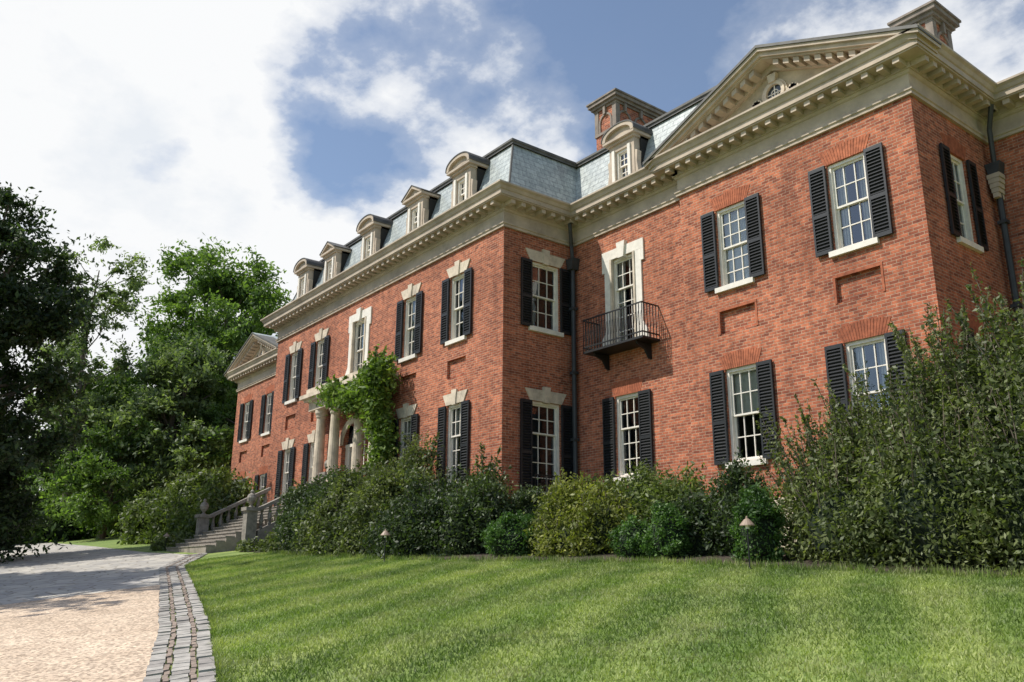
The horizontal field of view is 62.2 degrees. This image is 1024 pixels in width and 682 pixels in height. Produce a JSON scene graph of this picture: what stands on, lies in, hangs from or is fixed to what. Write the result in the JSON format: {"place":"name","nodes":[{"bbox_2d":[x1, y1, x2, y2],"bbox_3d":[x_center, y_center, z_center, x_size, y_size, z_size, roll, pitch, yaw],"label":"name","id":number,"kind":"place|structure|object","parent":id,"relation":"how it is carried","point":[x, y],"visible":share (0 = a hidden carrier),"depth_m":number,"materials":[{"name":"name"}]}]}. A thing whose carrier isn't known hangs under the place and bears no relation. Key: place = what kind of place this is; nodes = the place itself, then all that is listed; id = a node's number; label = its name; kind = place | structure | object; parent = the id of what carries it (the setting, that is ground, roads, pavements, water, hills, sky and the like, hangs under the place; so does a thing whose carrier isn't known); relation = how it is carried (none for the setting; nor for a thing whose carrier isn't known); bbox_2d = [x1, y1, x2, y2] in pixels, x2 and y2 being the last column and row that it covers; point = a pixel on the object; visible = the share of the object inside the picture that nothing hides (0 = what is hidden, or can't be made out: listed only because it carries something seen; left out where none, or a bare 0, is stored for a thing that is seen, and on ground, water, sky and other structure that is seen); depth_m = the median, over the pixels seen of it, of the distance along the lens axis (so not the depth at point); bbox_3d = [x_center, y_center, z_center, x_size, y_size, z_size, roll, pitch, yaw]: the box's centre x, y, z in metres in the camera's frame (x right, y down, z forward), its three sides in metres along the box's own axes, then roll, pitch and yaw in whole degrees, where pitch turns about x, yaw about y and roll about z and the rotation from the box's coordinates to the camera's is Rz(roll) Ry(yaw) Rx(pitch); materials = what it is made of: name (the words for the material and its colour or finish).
{"place":"outdoors","nodes":[
{"label":"outdoors","id":0,"kind":"place"},
{"bbox_2d":[0,542,187,604],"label":"paved driveway","id":1,"kind":"structure","parent":0,"point":[64,571],"depth_m":23.50,"materials":[{"name":"grey stone"}]},
{"bbox_2d":[0,0,1023,489],"label":"sky","id":2,"kind":"structure","parent":0,"point":[276,127],"materials":[{"name":"white"}]},
{"bbox_2d":[51,536,1023,681],"bbox_3d":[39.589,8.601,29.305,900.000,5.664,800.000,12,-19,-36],"label":"lawn ground","id":3,"kind":"structure","parent":0,"point":[108,542],"depth_m":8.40,"materials":[{"name":"green plant"}]},
{"bbox_2d":[0,181,127,563],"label":"shade tree","id":4,"kind":"object","parent":3,"relation":"on","point":[27,321],"visible":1,"depth_m":34.05,"materials":[{"name":"green plant"}]},
{"bbox_2d":[4,454,124,543],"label":"tree line","id":5,"kind":"object","parent":3,"relation":"on","point":[74,531],"visible":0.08,"depth_m":52.27,"materials":[{"name":"green plant"}]},
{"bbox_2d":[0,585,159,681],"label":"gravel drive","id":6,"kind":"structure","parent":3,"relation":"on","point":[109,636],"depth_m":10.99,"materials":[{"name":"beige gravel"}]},
{"bbox_2d":[18,345,153,494],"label":"broadleaf tree","id":7,"kind":"object","parent":3,"relation":"on","point":[116,379],"visible":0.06,"depth_m":58.58,"materials":[{"name":"green plant"}]},
{"bbox_2d":[20,236,158,507],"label":"slender tree","id":8,"kind":"object","parent":3,"relation":"on","point":[120,365],"visible":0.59,"depth_m":55.96,"materials":[{"name":"green plant"}]},
{"bbox_2d":[21,415,168,539],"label":"broadleaf tree","id":9,"kind":"object","parent":3,"relation":"on","point":[83,499],"visible":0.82,"depth_m":50.05,"materials":[{"name":"green plant"}]},
{"bbox_2d":[74,329,237,505],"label":"broadleaf tree","id":10,"kind":"object","parent":3,"relation":"on","point":[189,362],"visible":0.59,"depth_m":52.91,"materials":[{"name":"green plant"}]},
{"bbox_2d":[143,553,215,681],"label":"cobble edging","id":11,"kind":"object","parent":3,"relation":"on","point":[177,574],"visible":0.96,"depth_m":10.52,"materials":[{"name":"stone"}]},
{"bbox_2d":[110,453,265,544],"bbox_3d":[-14.602,7.781,38.384,5.220,4.881,14.252,12,-19,-36],"label":"side shrub","id":12,"kind":"object","parent":3,"relation":"on","point":[150,516],"visible":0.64,"depth_m":37.29,"materials":[{"name":"green plant"}]},
{"bbox_2d":[92,232,293,469],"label":"tree","id":13,"kind":"object","parent":3,"relation":"on","point":[218,291],"visible":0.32,"depth_m":61.99,"materials":[{"name":"green plant"}]},
{"bbox_2d":[198,388,237,473],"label":"broadleaf tree","id":14,"kind":"object","parent":3,"relation":"on","point":[217,415],"visible":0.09,"depth_m":54.26,"materials":[{"name":"green plant"}]},
{"bbox_2d":[149,529,286,552],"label":"groundcover ivy","id":15,"kind":"object","parent":3,"relation":"on","point":[262,545],"visible":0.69,"depth_m":27.47,"materials":[{"name":"green plant"}]},
{"bbox_2d":[166,505,282,552],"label":"stone staircase","id":16,"kind":"structure","parent":3,"relation":"on","point":[224,537],"depth_m":29.48,"materials":[{"name":"grey stone"}]},
{"bbox_2d":[195,460,326,546],"bbox_3d":[-9.252,6.225,31.513,3.250,3.631,5.350,12,-19,-36],"label":"stone balustrade","id":17,"kind":"object","parent":16,"relation":"on","point":[249,523],"visible":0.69,"depth_m":29.13,"materials":[{"name":"grey stone"}]},
{"bbox_2d":[381,529,390,560],"bbox_3d":[-2.927,4.706,19.545,0.234,0.740,0.240,12,-19,-36],"label":"garden path lamp","id":18,"kind":"object","parent":3,"relation":"on","point":[385,533],"visible":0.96,"depth_m":19.55,"materials":[{"name":"beige metal"}]},
{"bbox_2d":[224,0,1023,549],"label":"brick mansion","id":19,"kind":"structure","parent":3,"relation":"on","point":[704,276],"depth_m":22.59,"materials":[{"name":"brick"}]},
{"bbox_2d":[308,344,405,471],"bbox_3d":[-5.369,2.599,28.867,1.755,4.622,4.744,15,-21,-42],"label":"climbing vine","id":20,"kind":"object","parent":19,"relation":"attached to","point":[368,391],"visible":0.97,"depth_m":27.82,"materials":[{"name":"green plant"}]},
{"bbox_2d":[238,148,983,504],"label":"window frames","id":21,"kind":"structure","parent":19,"relation":"in","point":[962,200],"depth_m":23.87,"materials":[{"name":"white paint"}]},
{"bbox_2d":[242,549,1021,576],"bbox_3d":[2.123,4.098,16.451,3.741,1.415,31.750,12,-19,-36],"label":"planting bed","id":22,"kind":"object","parent":3,"relation":"on","point":[723,556],"visible":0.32,"depth_m":13.98,"materials":[{"name":"soil"}]},
{"bbox_2d":[268,465,374,552],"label":"shrub","id":23,"kind":"object","parent":22,"relation":"on","point":[299,496],"visible":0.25,"depth_m":25.57,"materials":[{"name":"green plant"}]},
{"bbox_2d":[281,456,450,556],"bbox_3d":[-3.659,4.789,23.697,4.320,3.312,5.775,12,-19,-36],"label":"shrub","id":24,"kind":"object","parent":22,"relation":"on","point":[336,526],"visible":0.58,"depth_m":22.66,"materials":[{"name":"green plant"}]},
{"bbox_2d":[359,463,531,558],"bbox_3d":[-1.634,4.383,21.223,4.001,2.835,4.817,12,-19,-36],"label":"shrub","id":25,"kind":"object","parent":22,"relation":"on","point":[452,519],"visible":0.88,"depth_m":20.30,"materials":[{"name":"green plant"}]},
{"bbox_2d":[381,431,518,502],"bbox_3d":[-1.933,4.046,23.747,2.323,3.596,6.580,12,-19,-36],"label":"tall shrub","id":26,"kind":"object","parent":22,"relation":"on","point":[408,458],"visible":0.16,"depth_m":24.75,"materials":[{"name":"green plant"}]},
{"bbox_2d":[477,510,538,556],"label":"boxwood","id":27,"kind":"object","parent":22,"relation":"on","point":[505,535],"visible":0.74,"depth_m":18.47,"materials":[{"name":"green plant"}]},
{"bbox_2d":[508,478,548,519],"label":"boxwood","id":28,"kind":"object","parent":22,"relation":"on","point":[524,498],"visible":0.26,"depth_m":20.58,"materials":[{"name":"green plant"}]},
{"bbox_2d":[522,467,639,557],"bbox_3d":[1.364,3.723,18.217,2.582,2.246,3.107,12,-19,-36],"label":"yellow green shrub","id":29,"kind":"object","parent":22,"relation":"on","point":[573,518],"visible":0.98,"depth_m":17.73,"materials":[{"name":"green plant"}]},
{"bbox_2d":[607,514,652,557],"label":"boxwood","id":30,"kind":"object","parent":22,"relation":"on","point":[628,534],"visible":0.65,"depth_m":16.26,"materials":[{"name":"green plant"}]},
{"bbox_2d":[578,457,718,524],"bbox_3d":[2.925,3.692,19.335,2.296,2.098,4.746,12,-19,-36],"label":"hedge","id":31,"kind":"object","parent":22,"relation":"on","point":[646,489],"visible":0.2,"depth_m":18.61,"materials":[{"name":"green plant"}]},
{"bbox_2d":[639,500,695,557],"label":"boxwood","id":32,"kind":"object","parent":22,"relation":"on","point":[666,537],"visible":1,"depth_m":15.60,"materials":[{"name":"green plant"}]},
{"bbox_2d":[662,447,780,556],"bbox_3d":[3.877,3.118,15.828,1.661,2.283,2.469,12,-19,-36],"label":"evergreen shrub","id":33,"kind":"object","parent":22,"relation":"on","point":[711,513],"visible":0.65,"depth_m":15.52,"materials":[{"name":"green plant"}]},
{"bbox_2d":[726,481,788,562],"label":"boxwood","id":34,"kind":"object","parent":22,"relation":"on","point":[757,508],"visible":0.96,"depth_m":13.93,"materials":[{"name":"green plant"}]},
{"bbox_2d":[755,259,1023,575],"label":"willow shrub","id":35,"kind":"object","parent":22,"relation":"on","point":[929,472],"visible":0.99,"depth_m":12.21,"materials":[{"name":"green plant"}]},
{"bbox_2d":[740,516,754,567],"bbox_3d":[3.680,3.136,13.213,0.234,0.810,0.240,12,-19,-36],"label":"garden path lamp","id":36,"kind":"object","parent":3,"relation":"on","point":[746,522],"visible":0.96,"depth_m":13.23,"materials":[{"name":"beige metal"}]},
{"bbox_2d":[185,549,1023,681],"bbox_3d":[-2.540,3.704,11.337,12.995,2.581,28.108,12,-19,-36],"label":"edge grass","id":37,"kind":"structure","parent":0,"point":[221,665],"depth_m":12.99,"materials":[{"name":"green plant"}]}
]}

